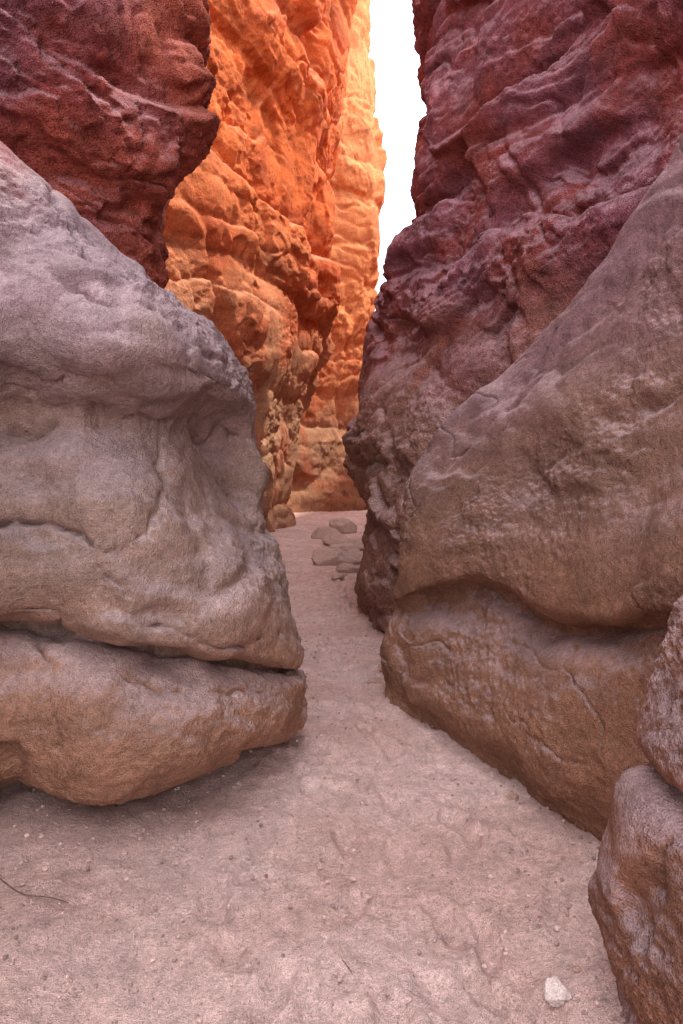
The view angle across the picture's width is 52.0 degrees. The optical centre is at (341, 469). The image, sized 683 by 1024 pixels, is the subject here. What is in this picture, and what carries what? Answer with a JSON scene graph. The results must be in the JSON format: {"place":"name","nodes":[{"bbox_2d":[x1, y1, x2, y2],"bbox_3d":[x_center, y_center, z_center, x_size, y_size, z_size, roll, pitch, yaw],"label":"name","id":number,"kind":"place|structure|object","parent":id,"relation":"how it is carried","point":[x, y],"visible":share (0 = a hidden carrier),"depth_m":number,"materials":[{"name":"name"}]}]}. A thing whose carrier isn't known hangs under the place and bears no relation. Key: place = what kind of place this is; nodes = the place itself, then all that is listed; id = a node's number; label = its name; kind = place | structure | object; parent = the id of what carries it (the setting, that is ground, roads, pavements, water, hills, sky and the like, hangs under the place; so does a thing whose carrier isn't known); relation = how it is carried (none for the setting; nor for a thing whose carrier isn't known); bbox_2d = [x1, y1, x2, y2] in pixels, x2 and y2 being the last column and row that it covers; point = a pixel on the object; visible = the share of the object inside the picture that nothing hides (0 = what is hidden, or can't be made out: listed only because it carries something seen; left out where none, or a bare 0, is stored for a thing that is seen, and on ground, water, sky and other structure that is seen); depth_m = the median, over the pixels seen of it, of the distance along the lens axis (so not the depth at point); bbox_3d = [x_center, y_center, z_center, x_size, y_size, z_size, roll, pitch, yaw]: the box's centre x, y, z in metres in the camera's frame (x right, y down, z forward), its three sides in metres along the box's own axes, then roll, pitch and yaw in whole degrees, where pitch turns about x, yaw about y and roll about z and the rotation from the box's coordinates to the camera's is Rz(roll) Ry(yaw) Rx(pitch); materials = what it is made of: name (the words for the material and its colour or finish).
{"place":"outdoors","nodes":[
{"label":"outdoors","id":0,"kind":"place"},
{"bbox_2d":[0,0,219,288],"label":"canyon wall","id":1,"kind":"structure","parent":0,"point":[109,123],"depth_m":4.98,"materials":[{"name":"red stone"}]},
{"bbox_2d":[0,510,624,1023],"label":"sand ground","id":2,"kind":"structure","parent":0,"point":[454,960],"depth_m":2.51,"materials":[{"name":"beige sand"}]},
{"bbox_2d":[0,878,68,902],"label":"twig","id":3,"kind":"object","parent":2,"relation":"on","point":[32,895],"visible":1,"depth_m":2.38,"materials":[{"name":"brown"}]},
{"bbox_2d":[0,141,307,805],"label":"boulder","id":4,"kind":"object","parent":2,"relation":"on","point":[150,640],"depth_m":2.91,"materials":[{"name":"grey stone"}]},
{"bbox_2d":[163,0,357,532],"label":"canyon wall","id":5,"kind":"structure","parent":2,"relation":"on","point":[253,270],"depth_m":14.78,"materials":[{"name":"orange stone"}]},
{"bbox_2d":[0,572,622,1023],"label":"pebbles","id":6,"kind":"object","parent":2,"relation":"on","point":[344,916],"visible":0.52,"depth_m":2.45,"materials":[{"name":"stone"}]},
{"bbox_2d":[311,526,340,538],"bbox_3d":[-0.349,1.437,15.496,0.618,0.397,0.657,0,0,-38],"label":"stone","id":7,"kind":"object","parent":2,"relation":"on","point":[320,532],"visible":0.5,"depth_m":15.34,"materials":[{"name":"stone"}]},
{"bbox_2d":[311,547,359,565],"bbox_3d":[-0.083,1.444,11.245,0.806,0.421,0.640,0,0,0],"label":"stone","id":8,"kind":"object","parent":2,"relation":"on","point":[336,556],"visible":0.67,"depth_m":11.01,"materials":[{"name":"beige stone"}]},
{"bbox_2d":[286,0,386,512],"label":"canyon wall","id":9,"kind":"structure","parent":2,"relation":"on","point":[322,480],"depth_m":25.78,"materials":[{"name":"orange stone"}]},
{"bbox_2d":[322,533,350,545],"bbox_3d":[-0.029,1.453,13.971,0.615,0.356,0.790,0,0,-20],"label":"stone","id":10,"kind":"object","parent":2,"relation":"on","point":[332,539],"visible":0.56,"depth_m":13.86,"materials":[{"name":"stone"}]},
{"bbox_2d":[331,572,344,579],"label":"stone","id":11,"kind":"object","parent":2,"relation":"on","point":[336,575],"visible":0.86,"depth_m":9.54,"materials":[{"name":"beige stone"}]},
{"bbox_2d":[329,517,356,533],"bbox_3d":[0.040,1.419,17.072,0.694,0.490,1.008,0,0,0],"label":"stone","id":12,"kind":"object","parent":2,"relation":"on","point":[341,525],"visible":0.65,"depth_m":16.78,"materials":[{"name":"stone"}]},
{"bbox_2d":[329,543,359,550],"bbox_3d":[0.034,1.473,12.625,0.617,0.286,0.649,0,0,0],"label":"stone","id":13,"kind":"object","parent":2,"relation":"on","point":[346,546],"visible":0.38,"depth_m":12.45,"materials":[{"name":"stone"}]},
{"bbox_2d":[336,563,359,572],"bbox_3d":[0.114,1.468,10.287,0.401,0.194,0.278,0,0,0],"label":"stone","id":14,"kind":"object","parent":2,"relation":"on","point":[346,568],"visible":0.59,"depth_m":10.20,"materials":[{"name":"beige stone"}]},
{"bbox_2d":[345,549,362,561],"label":"stone","id":15,"kind":"object","parent":2,"relation":"on","point":[357,554],"visible":0.29,"depth_m":11.47,"materials":[{"name":"beige stone"}]},
{"bbox_2d":[345,538,363,550],"bbox_3d":[0.327,1.450,13.163,0.560,0.317,0.612,0,0,-33],"label":"stone","id":16,"kind":"object","parent":2,"relation":"on","point":[358,544],"visible":0.28,"depth_m":13.04,"materials":[{"name":"stone"}]},
{"bbox_2d":[367,677,382,683],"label":"stone","id":17,"kind":"object","parent":2,"relation":"on","point":[375,680],"visible":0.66,"depth_m":4.97,"materials":[{"name":"beige stone"}]},
{"bbox_2d":[342,0,682,632],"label":"canyon wall","id":18,"kind":"structure","parent":2,"relation":"on","point":[550,132],"depth_m":5.93,"materials":[{"name":"red stone"}]},
{"bbox_2d":[506,791,518,799],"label":"stone","id":19,"kind":"object","parent":2,"relation":"on","point":[510,795],"visible":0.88,"depth_m":3.15,"materials":[{"name":"beige stone"}]},
{"bbox_2d":[380,133,682,840],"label":"canyon wall","id":20,"kind":"structure","parent":2,"relation":"on","point":[538,591],"depth_m":3.36,"materials":[{"name":"brown stone"}]},
{"bbox_2d":[543,976,571,1006],"bbox_3d":[0.612,1.482,1.987,0.083,0.067,0.062,0,0,0],"label":"stone","id":21,"kind":"object","parent":2,"relation":"on","point":[556,992],"visible":1,"depth_m":1.97,"materials":[{"name":"white stone"}]},
{"bbox_2d":[572,965,581,972],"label":"stone","id":22,"kind":"object","parent":2,"relation":"on","point":[577,969],"visible":1,"depth_m":2.07,"materials":[{"name":"beige stone"}]},
{"bbox_2d":[588,595,682,1023],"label":"rock outcrop","id":23,"kind":"object","parent":2,"relation":"on","point":[635,892],"visible":1,"depth_m":1.80,"materials":[{"name":"brown stone"}]},
{"bbox_2d":[369,0,426,310],"label":"sky","id":24,"kind":"structure","parent":0,"point":[400,107],"materials":[{"name":"white"}]}
]}

